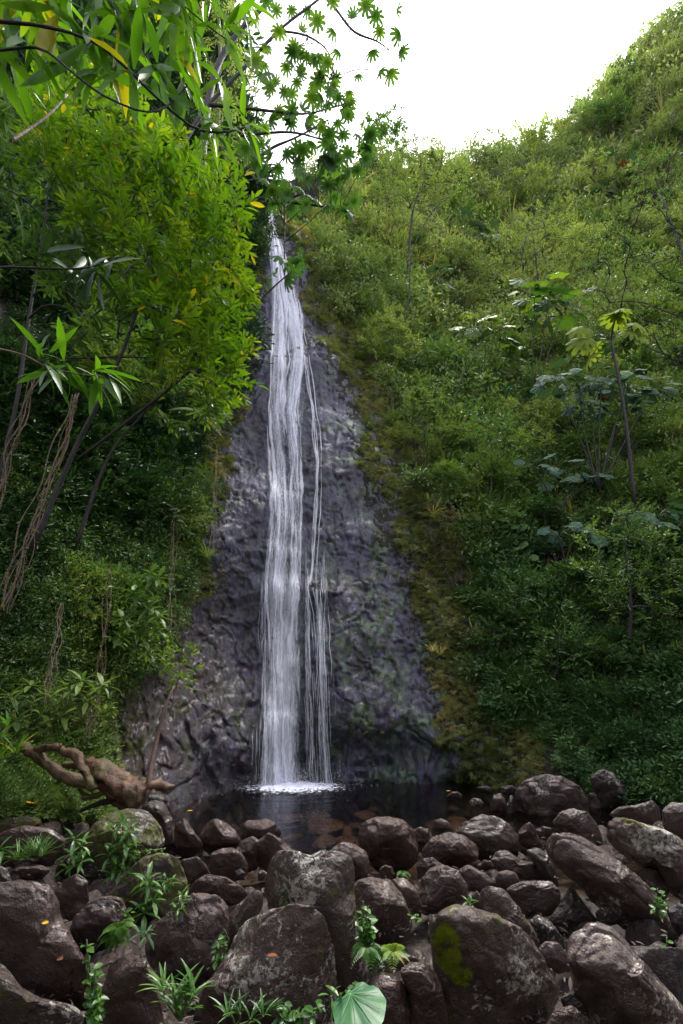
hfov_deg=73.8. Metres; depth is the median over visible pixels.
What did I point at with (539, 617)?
spreading bush
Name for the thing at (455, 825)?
stone
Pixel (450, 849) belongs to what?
boulder
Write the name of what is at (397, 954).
fern
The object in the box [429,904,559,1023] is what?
boulder
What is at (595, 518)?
spreading bush
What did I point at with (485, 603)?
spreading bush
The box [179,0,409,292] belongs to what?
umbrella tree
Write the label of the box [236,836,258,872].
boulder
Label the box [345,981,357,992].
leafy herb
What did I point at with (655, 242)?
bushy tree
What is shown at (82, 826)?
stone
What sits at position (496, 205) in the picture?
bushy tree
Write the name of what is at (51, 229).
bare stem
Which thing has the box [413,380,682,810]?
shade thicket
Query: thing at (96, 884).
stone
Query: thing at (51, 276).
shaded tree
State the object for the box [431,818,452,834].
boulder
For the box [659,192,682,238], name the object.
hillside tree
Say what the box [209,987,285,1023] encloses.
strap leaved plant
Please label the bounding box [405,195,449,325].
bare stem
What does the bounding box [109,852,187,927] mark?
boulder
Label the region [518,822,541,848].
boulder
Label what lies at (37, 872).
boulder
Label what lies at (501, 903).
boulder
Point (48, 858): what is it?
boulder
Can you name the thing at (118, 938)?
fern
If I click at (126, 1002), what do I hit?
boulder
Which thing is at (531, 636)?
spreading bush
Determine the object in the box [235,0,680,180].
sky
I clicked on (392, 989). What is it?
boulder
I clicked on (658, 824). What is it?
stone
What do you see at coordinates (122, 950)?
stone
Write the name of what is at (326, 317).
creeper
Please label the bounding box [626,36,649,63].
slope tree
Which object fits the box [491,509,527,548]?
leaf shrub
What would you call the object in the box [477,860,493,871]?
boulder
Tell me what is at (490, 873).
stone
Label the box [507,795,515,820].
boulder
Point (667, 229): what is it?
hillside tree
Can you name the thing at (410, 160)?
hillside tree
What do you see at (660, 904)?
leafy herb
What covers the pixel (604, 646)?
spreading bush
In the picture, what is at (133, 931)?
stone
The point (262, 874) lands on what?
boulder
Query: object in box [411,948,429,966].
stone
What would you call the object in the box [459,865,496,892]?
boulder
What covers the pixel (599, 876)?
boulder
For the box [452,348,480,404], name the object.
bare stem
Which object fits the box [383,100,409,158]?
slope tree
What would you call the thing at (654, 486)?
bushy tree
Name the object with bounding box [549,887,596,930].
boulder
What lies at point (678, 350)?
bushy tree
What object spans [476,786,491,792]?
boulder
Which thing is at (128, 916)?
leafy herb
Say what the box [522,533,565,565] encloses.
spreading bush
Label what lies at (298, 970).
boulder
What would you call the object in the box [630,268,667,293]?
bushy tree
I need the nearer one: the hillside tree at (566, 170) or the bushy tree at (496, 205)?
the bushy tree at (496, 205)
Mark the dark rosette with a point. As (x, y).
(142, 937)
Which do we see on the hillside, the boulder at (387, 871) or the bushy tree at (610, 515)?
the bushy tree at (610, 515)
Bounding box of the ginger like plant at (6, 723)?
[0,710,36,758]
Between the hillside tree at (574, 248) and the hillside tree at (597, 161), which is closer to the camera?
the hillside tree at (574, 248)
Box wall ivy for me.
[0,244,682,802]
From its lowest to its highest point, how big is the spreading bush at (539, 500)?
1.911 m
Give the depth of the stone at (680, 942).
3.73 m
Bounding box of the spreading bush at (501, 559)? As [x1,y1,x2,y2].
[480,551,502,569]
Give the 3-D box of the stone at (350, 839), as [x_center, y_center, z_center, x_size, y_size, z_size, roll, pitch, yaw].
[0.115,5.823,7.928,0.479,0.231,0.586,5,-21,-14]
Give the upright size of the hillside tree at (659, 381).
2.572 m
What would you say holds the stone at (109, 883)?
on the ground at (417, 938)
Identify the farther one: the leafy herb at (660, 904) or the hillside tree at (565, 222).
the hillside tree at (565, 222)
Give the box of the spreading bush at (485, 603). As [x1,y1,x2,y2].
[467,589,512,630]
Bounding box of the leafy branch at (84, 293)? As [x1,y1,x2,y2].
[0,202,140,310]
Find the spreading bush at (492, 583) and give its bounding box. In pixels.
[469,571,509,596]
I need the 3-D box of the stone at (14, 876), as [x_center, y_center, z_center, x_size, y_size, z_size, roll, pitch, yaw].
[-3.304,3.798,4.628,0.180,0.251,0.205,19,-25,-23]
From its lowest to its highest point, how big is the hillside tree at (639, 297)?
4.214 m
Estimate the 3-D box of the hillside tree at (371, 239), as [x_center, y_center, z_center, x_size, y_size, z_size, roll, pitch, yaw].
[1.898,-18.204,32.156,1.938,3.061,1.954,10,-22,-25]
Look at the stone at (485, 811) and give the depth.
9.96 m
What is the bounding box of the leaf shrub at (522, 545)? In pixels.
[498,533,538,569]
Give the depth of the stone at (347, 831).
8.65 m
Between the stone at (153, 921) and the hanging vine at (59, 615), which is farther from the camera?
the hanging vine at (59, 615)
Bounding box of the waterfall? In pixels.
[213,208,362,798]
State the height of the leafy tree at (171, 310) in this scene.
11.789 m
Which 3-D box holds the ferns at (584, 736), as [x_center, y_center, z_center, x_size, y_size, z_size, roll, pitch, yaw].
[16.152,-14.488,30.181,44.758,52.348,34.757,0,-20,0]
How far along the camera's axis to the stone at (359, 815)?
9.10 m
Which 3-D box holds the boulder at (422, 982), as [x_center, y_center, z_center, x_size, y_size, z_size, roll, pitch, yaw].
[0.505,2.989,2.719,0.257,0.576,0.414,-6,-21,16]
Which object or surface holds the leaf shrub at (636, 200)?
on the hillside
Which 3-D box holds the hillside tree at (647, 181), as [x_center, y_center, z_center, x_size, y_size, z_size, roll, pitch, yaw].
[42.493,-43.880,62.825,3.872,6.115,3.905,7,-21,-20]
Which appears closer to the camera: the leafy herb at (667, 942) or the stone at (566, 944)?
the leafy herb at (667, 942)
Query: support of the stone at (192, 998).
on the stone at (165, 1007)
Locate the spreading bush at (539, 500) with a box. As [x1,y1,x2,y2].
[514,491,567,525]
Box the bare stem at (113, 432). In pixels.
[75,271,291,461]
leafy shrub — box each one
[0,669,119,738]
[100,562,172,661]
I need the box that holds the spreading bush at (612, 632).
[593,625,626,644]
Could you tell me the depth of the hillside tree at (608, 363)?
24.89 m
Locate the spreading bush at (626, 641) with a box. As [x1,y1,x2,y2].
[622,630,656,664]
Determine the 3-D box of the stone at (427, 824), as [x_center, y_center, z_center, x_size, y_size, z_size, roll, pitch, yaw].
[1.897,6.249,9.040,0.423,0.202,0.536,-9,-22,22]
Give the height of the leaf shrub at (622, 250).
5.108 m
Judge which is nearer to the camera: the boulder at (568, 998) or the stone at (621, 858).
the boulder at (568, 998)
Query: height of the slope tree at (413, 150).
19.275 m
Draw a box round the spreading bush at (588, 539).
[582,536,604,551]
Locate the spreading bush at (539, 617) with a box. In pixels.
[513,609,548,627]
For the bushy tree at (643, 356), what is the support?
on the hillside
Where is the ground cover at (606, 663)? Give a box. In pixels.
[0,220,682,829]
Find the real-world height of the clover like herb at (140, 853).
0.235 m
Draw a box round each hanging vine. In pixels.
[0,378,39,508]
[0,393,79,614]
[41,602,63,710]
[80,571,111,747]
[167,449,178,640]
[209,448,217,552]
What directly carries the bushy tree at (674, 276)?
on the hillside
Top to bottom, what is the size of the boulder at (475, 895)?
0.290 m
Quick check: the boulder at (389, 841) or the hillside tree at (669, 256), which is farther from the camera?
the hillside tree at (669, 256)
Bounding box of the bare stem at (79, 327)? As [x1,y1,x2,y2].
[76,203,197,330]
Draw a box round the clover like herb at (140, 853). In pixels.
[122,847,165,880]
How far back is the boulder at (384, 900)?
4.11 m
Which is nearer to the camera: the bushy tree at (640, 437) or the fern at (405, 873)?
the fern at (405, 873)
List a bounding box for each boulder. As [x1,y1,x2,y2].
[0,816,41,832]
[0,825,66,866]
[0,865,11,881]
[0,880,89,1011]
[0,963,86,1023]
[12,865,49,879]
[55,874,88,921]
[56,808,164,884]
[70,896,125,956]
[99,956,164,1023]
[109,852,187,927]
[141,800,175,856]
[145,893,229,988]
[173,818,203,860]
[182,857,209,886]
[188,874,247,906]
[194,903,339,1023]
[200,819,240,854]
[208,848,248,881]
[224,890,262,953]
[234,869,245,879]
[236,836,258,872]
[241,819,282,839]
[256,833,292,871]
[258,870,266,880]
[265,849,367,996]
[329,842,369,881]
[354,877,411,945]
[358,816,417,872]
[367,872,379,877]
[368,972,410,1023]
[370,953,420,970]
[379,865,394,879]
[392,878,422,917]
[400,962,448,1023]
[414,827,432,852]
[416,857,442,879]
[418,864,467,915]
[422,832,478,869]
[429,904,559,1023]
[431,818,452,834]
[446,792,461,798]
[454,814,528,861]
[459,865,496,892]
[469,798,482,806]
[470,891,483,909]
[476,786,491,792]
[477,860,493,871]
[480,886,540,947]
[489,793,506,819]
[491,850,543,880]
[495,870,518,890]
[499,785,516,794]
[506,880,560,919]
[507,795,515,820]
[514,774,588,827]
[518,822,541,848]
[526,848,558,887]
[531,915,565,950]
[536,826,552,840]
[538,941,569,973]
[546,833,678,947]
[546,1005,589,1023]
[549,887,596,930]
[552,808,602,845]
[561,991,587,1016]
[567,922,682,1023]
[589,792,604,816]
[590,769,635,811]
[595,905,620,925]
[606,817,682,899]
[610,801,660,824]
[631,946,682,1005]
[639,867,667,891]
[662,802,682,838]
[667,903,682,935]
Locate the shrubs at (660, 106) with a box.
[304,32,682,664]
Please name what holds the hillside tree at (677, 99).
on the hillside
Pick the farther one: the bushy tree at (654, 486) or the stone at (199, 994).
the bushy tree at (654, 486)
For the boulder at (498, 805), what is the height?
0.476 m
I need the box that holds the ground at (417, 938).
[1,813,679,1015]
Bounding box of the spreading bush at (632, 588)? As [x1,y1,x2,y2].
[615,580,646,598]
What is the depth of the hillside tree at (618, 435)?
19.18 m
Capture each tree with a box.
[0,57,269,553]
[0,70,178,480]
[51,288,236,543]
[155,0,269,281]
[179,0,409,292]
[345,209,374,238]
[352,298,425,369]
[358,105,389,145]
[359,151,394,199]
[359,235,379,249]
[359,244,400,283]
[360,182,385,211]
[363,115,478,287]
[379,225,417,256]
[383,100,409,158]
[391,333,415,352]
[392,379,455,460]
[394,145,417,176]
[401,368,431,393]
[405,229,432,260]
[413,148,439,178]
[418,166,442,203]
[425,307,449,325]
[429,253,456,292]
[429,457,468,514]
[434,419,462,454]
[435,168,468,194]
[435,183,476,231]
[445,236,483,292]
[448,464,481,513]
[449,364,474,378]
[453,407,532,506]
[457,311,494,332]
[458,191,601,287]
[458,283,491,311]
[458,433,477,450]
[461,445,494,488]
[465,394,498,420]
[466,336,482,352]
[469,203,491,239]
[474,453,527,496]
[478,563,557,645]
[481,149,502,178]
[483,192,506,222]
[484,241,501,259]
[486,394,530,435]
[492,140,522,158]
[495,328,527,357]
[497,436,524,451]
[504,159,556,217]
[510,476,530,495]
[514,422,557,467]
[515,409,560,453]
[515,612,598,688]
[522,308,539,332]
[530,384,583,443]
[540,193,571,233]
[541,207,577,242]
[550,114,573,135]
[550,141,574,155]
[551,221,608,287]
[554,421,617,492]
[556,166,577,186]
[556,173,593,201]
[563,497,682,640]
[565,147,624,213]
[565,308,649,504]
[567,128,682,379]
[567,131,593,155]
[568,96,591,120]
[586,82,635,151]
[593,353,632,377]
[593,412,624,460]
[595,406,653,468]
[599,198,640,237]
[601,59,622,77]
[603,498,627,522]
[604,67,645,104]
[614,49,644,76]
[615,135,652,167]
[615,342,660,379]
[618,321,665,354]
[622,290,659,333]
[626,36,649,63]
[629,416,666,451]
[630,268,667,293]
[631,237,662,260]
[633,173,660,202]
[633,457,665,482]
[638,472,676,517]
[647,371,680,406]
[649,125,682,157]
[649,328,678,345]
[656,91,682,131]
[656,419,679,449]
[658,262,682,305]
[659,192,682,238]
[659,336,682,363]
[661,209,682,237]
[664,297,682,326]
[665,490,682,513]
[667,242,682,271]
[668,447,682,472]
[670,344,682,367]
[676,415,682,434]
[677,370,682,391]
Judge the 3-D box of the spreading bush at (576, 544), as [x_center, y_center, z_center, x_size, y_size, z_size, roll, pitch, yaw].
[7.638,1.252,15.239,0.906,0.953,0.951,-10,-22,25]
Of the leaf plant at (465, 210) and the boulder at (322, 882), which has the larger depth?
the leaf plant at (465, 210)
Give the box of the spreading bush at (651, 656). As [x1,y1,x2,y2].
[639,651,667,668]
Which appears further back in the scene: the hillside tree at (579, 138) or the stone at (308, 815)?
the hillside tree at (579, 138)
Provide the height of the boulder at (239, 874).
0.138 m
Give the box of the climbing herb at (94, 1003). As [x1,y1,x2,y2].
[80,939,108,1023]
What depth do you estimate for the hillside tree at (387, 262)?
27.77 m
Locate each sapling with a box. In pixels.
[144,686,174,795]
[155,634,204,716]
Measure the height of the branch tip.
0.912 m
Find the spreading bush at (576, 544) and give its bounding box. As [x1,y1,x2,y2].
[560,534,582,559]
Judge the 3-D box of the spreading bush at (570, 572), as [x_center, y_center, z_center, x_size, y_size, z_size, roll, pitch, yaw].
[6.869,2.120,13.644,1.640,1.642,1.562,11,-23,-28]
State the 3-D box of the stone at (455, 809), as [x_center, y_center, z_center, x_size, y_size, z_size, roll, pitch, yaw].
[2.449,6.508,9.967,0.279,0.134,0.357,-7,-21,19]
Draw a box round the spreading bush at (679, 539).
[648,527,682,555]
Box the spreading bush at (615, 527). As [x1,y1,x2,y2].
[603,521,633,538]
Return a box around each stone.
[11,873,26,880]
[14,861,37,868]
[42,821,62,835]
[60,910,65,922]
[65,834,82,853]
[72,822,88,836]
[86,974,106,1015]
[88,879,106,895]
[88,889,101,902]
[90,947,114,963]
[91,954,120,973]
[105,877,115,895]
[114,942,140,957]
[125,926,149,949]
[140,946,148,963]
[146,918,160,933]
[152,965,161,979]
[156,979,187,1023]
[163,1012,176,1023]
[178,1015,196,1023]
[180,987,195,1014]
[194,988,203,1008]
[245,887,254,894]
[261,901,268,913]
[282,815,301,824]
[283,834,298,842]
[284,813,305,828]
[290,833,303,840]
[303,810,330,821]
[307,816,323,824]
[307,819,343,837]
[312,841,326,849]
[313,823,340,836]
[314,834,338,849]
[336,835,357,845]
[340,825,354,835]
[348,822,361,831]
[354,811,372,820]
[360,810,375,821]
[368,807,378,812]
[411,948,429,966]
[425,819,435,827]
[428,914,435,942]
[447,805,459,813]
[447,816,466,822]
[449,821,461,832]
[481,807,489,815]
[486,869,497,882]
[518,852,529,861]
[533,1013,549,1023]
[564,941,569,971]
[570,920,595,934]
[580,897,590,910]
[597,825,608,845]
[600,845,614,856]
[609,845,621,854]
[614,854,626,863]
[625,922,636,945]
[633,919,660,945]
[650,941,668,946]
[653,821,664,828]
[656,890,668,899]
[677,934,682,946]
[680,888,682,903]
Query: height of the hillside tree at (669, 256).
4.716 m
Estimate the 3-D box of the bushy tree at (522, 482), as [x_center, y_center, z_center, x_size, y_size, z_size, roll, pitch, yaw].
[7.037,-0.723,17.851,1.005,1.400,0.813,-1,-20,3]
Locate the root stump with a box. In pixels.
[18,741,174,812]
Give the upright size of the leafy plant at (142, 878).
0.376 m
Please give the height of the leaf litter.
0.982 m
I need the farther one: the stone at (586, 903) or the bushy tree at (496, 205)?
the bushy tree at (496, 205)
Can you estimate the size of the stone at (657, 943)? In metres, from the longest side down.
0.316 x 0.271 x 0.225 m
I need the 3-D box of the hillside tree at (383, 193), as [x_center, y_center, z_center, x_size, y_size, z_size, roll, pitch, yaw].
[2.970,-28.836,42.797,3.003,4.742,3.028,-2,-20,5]
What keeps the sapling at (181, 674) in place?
on the ground at (417, 938)
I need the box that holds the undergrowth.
[288,0,682,482]
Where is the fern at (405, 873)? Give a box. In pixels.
[396,871,409,880]
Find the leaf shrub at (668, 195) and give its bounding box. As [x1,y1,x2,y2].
[659,182,682,211]
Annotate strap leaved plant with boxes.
[137,959,214,1021]
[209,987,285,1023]
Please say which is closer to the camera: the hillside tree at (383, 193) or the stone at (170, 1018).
the stone at (170, 1018)
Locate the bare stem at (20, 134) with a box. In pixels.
[9,94,67,142]
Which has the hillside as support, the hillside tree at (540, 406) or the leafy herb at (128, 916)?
the hillside tree at (540, 406)
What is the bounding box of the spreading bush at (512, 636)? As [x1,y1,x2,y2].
[499,628,528,648]
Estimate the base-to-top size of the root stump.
0.887 m
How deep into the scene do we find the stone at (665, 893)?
4.90 m
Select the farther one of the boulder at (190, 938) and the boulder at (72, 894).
the boulder at (72, 894)
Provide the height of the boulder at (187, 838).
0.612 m
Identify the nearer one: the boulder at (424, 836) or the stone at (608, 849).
the stone at (608, 849)
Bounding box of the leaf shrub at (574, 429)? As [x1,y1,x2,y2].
[559,423,610,455]
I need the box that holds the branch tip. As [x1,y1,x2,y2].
[264,254,310,294]
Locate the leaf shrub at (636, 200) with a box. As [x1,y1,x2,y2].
[624,195,642,213]
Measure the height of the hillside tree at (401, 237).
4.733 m
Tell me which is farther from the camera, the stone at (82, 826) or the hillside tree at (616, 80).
the hillside tree at (616, 80)
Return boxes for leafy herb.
[117,907,134,933]
[211,929,228,969]
[272,999,325,1023]
[318,985,342,1023]
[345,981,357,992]
[353,901,377,947]
[648,887,672,918]
[661,937,672,946]
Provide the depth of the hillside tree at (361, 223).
34.76 m
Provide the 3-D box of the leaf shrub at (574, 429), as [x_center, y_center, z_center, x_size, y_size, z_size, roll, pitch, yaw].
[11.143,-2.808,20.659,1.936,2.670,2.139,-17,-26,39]
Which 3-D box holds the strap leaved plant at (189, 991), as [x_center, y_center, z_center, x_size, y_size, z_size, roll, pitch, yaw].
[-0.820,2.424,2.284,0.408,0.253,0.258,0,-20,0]
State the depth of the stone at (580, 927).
4.32 m
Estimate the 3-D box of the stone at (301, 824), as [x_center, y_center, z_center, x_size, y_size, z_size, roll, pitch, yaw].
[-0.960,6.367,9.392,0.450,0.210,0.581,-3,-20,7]
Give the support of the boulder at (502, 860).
on the ground at (417, 938)
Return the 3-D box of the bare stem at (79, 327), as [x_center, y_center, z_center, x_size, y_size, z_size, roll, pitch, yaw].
[-4.328,-5.204,9.457,2.892,3.105,0.222,-6,-21,15]
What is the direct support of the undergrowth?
on the hillside
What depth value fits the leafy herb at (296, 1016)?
2.19 m
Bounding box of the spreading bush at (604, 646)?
[577,636,618,679]
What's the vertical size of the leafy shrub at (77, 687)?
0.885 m
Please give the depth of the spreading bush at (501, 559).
14.66 m
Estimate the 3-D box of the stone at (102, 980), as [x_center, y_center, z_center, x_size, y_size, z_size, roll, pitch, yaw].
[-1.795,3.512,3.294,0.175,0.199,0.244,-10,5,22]
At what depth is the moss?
2.79 m
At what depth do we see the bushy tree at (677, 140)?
72.61 m
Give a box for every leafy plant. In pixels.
[0,835,14,864]
[54,828,93,878]
[95,813,143,886]
[129,861,164,932]
[154,872,182,903]
[167,884,194,921]
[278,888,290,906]
[462,895,478,906]
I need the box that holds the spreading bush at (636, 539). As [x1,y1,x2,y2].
[627,529,669,552]
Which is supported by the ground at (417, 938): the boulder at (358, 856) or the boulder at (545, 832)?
the boulder at (358, 856)
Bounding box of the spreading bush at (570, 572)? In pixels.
[540,557,596,602]
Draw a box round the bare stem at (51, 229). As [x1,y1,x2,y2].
[0,186,101,326]
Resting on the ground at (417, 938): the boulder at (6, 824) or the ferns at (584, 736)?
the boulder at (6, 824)
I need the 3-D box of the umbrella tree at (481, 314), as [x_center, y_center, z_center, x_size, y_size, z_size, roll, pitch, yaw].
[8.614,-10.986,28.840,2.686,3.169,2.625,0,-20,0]
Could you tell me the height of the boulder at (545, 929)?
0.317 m
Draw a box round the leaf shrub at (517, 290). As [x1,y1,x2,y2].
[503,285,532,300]
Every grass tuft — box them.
[3,831,57,863]
[187,455,218,484]
[189,538,223,556]
[421,642,450,657]
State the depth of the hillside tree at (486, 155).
70.93 m
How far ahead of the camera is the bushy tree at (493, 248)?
47.33 m
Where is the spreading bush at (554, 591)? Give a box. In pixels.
[524,571,568,601]
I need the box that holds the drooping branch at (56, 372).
[0,316,141,416]
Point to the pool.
(366, 799)
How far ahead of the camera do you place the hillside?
15.16 m
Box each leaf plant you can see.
[333,982,385,1023]
[413,263,454,291]
[447,312,526,364]
[452,206,502,254]
[507,272,596,407]
[513,453,613,517]
[529,359,682,490]
[537,522,608,563]
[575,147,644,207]
[627,502,682,551]
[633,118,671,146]
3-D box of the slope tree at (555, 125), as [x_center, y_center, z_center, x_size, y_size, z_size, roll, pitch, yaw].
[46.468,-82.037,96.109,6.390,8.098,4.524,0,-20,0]
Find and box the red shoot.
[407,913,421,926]
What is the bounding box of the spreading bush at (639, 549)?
[627,541,672,566]
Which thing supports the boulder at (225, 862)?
on the ground at (417, 938)
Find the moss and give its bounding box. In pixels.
[94,337,506,988]
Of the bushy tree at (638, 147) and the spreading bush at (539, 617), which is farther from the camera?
the bushy tree at (638, 147)
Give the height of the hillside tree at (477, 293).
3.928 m
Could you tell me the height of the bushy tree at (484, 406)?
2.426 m
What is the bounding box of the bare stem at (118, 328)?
[116,227,128,337]
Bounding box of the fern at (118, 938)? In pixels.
[97,921,137,952]
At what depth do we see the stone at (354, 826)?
8.75 m
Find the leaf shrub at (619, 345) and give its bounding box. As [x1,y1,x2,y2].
[598,336,639,369]
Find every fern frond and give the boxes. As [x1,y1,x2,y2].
[168,407,224,440]
[179,389,233,429]
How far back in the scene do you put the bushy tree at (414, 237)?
37.07 m
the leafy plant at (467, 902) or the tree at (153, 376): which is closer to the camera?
the leafy plant at (467, 902)
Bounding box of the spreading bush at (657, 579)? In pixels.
[633,571,674,596]
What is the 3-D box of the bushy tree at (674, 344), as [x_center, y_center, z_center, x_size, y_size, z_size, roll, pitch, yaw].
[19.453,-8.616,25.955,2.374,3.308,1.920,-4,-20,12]
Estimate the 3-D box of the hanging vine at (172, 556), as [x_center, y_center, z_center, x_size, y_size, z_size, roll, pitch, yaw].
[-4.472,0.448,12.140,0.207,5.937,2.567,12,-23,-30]
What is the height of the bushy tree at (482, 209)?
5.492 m
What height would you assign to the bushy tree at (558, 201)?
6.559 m
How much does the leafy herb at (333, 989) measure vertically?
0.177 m
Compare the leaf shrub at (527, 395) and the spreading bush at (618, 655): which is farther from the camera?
the leaf shrub at (527, 395)
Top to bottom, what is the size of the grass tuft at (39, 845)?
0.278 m
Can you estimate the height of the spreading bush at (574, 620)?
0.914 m
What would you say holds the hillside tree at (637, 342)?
on the hillside
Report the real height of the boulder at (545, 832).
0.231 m
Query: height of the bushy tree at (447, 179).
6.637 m
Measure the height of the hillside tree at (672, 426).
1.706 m
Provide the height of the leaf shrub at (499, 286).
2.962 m
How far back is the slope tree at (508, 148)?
85.07 m
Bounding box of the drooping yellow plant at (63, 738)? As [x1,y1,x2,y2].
[51,727,85,747]
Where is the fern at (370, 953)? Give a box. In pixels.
[350,939,385,974]
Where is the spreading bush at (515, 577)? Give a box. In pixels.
[501,568,528,597]
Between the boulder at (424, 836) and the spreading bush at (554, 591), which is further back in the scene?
the spreading bush at (554, 591)
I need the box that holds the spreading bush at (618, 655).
[607,642,650,677]
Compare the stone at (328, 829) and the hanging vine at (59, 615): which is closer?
the hanging vine at (59, 615)
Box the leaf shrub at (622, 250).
[590,239,632,273]
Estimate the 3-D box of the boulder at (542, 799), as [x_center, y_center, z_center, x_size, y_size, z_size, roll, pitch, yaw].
[4.056,5.565,8.758,1.540,1.058,0.984,0,-20,0]
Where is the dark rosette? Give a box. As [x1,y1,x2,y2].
[129,923,155,949]
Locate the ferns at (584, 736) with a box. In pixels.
[0,216,682,792]
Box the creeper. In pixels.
[0,199,547,793]
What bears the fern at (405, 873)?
on the ground at (417, 938)
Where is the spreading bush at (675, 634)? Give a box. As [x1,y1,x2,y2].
[665,628,682,643]
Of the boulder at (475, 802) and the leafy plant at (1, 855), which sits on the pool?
the boulder at (475, 802)
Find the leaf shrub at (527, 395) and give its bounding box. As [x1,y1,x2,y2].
[488,383,538,417]
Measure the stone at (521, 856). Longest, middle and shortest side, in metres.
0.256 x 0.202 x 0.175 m
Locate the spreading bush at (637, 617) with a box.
[628,607,664,629]
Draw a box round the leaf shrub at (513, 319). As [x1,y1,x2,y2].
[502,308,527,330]
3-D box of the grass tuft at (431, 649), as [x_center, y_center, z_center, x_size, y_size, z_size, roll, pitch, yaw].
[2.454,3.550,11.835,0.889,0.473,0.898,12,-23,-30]
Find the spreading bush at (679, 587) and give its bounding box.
[675,581,682,605]
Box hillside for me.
[0,27,682,829]
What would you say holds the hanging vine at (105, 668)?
hanging from the cliff
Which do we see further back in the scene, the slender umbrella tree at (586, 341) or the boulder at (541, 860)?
the slender umbrella tree at (586, 341)
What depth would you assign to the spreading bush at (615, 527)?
14.65 m
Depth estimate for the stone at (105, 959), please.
3.48 m
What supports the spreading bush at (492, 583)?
on the hillside
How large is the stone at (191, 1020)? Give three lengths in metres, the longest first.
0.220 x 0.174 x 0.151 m
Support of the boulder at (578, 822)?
on the ground at (417, 938)
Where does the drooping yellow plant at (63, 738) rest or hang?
attached to the leafy shrub at (77, 687)
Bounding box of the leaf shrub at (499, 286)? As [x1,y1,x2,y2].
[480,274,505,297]
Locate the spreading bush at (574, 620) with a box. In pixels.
[562,610,587,629]
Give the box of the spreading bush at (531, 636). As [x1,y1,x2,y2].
[516,619,560,647]
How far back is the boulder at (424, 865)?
5.55 m
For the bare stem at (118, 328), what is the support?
attached to the leafy tree at (171, 310)
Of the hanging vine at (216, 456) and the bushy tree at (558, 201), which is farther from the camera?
the bushy tree at (558, 201)
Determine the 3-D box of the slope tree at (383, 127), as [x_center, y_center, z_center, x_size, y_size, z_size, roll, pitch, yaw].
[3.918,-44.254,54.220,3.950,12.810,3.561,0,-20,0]
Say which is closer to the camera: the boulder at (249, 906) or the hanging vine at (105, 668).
the boulder at (249, 906)
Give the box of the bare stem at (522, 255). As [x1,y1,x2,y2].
[521,236,526,278]
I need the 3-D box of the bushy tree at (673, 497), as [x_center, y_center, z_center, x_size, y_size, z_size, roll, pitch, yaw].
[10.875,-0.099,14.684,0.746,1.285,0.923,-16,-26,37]
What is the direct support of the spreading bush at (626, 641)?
on the hillside
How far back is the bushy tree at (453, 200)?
47.65 m
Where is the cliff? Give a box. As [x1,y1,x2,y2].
[103,199,556,839]
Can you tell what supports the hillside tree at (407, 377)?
on the hillside
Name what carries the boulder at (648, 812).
on the ground at (417, 938)
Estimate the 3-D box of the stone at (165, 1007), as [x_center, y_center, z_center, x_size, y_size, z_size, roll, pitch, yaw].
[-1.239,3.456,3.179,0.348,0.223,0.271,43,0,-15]
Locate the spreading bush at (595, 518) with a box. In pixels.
[576,512,608,529]
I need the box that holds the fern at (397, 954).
[376,943,409,970]
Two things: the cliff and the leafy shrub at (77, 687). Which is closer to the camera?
the leafy shrub at (77, 687)
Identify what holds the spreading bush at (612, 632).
on the hillside
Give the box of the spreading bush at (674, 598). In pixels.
[644,588,682,627]
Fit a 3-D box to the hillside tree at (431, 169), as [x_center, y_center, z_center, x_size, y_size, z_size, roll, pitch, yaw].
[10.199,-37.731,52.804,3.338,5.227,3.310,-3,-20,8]
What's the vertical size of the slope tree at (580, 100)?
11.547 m
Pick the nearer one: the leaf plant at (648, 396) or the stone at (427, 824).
the stone at (427, 824)
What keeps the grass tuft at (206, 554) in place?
on the cliff
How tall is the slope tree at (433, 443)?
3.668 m
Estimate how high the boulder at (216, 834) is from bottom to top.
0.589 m
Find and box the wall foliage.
[0,0,292,752]
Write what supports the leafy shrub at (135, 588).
on the hillside
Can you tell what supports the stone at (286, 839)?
on the ground at (417, 938)
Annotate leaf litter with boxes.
[0,817,682,1023]
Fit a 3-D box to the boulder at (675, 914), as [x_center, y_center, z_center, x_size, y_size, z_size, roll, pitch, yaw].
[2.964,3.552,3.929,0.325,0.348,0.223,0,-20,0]
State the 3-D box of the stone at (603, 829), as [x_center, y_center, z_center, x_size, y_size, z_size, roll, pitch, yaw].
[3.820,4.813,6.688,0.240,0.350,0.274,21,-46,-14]
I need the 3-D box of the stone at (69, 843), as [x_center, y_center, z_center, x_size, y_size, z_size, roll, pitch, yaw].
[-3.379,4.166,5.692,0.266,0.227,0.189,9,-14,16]
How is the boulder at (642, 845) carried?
on the ground at (417, 938)
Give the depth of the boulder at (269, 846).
5.85 m
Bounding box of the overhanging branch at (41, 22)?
[0,0,276,183]
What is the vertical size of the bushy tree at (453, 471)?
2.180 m
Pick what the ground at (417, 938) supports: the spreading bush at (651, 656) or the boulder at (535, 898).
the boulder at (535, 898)
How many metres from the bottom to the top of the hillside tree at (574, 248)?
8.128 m
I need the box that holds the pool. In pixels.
[174,777,609,870]
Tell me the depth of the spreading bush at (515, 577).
13.83 m

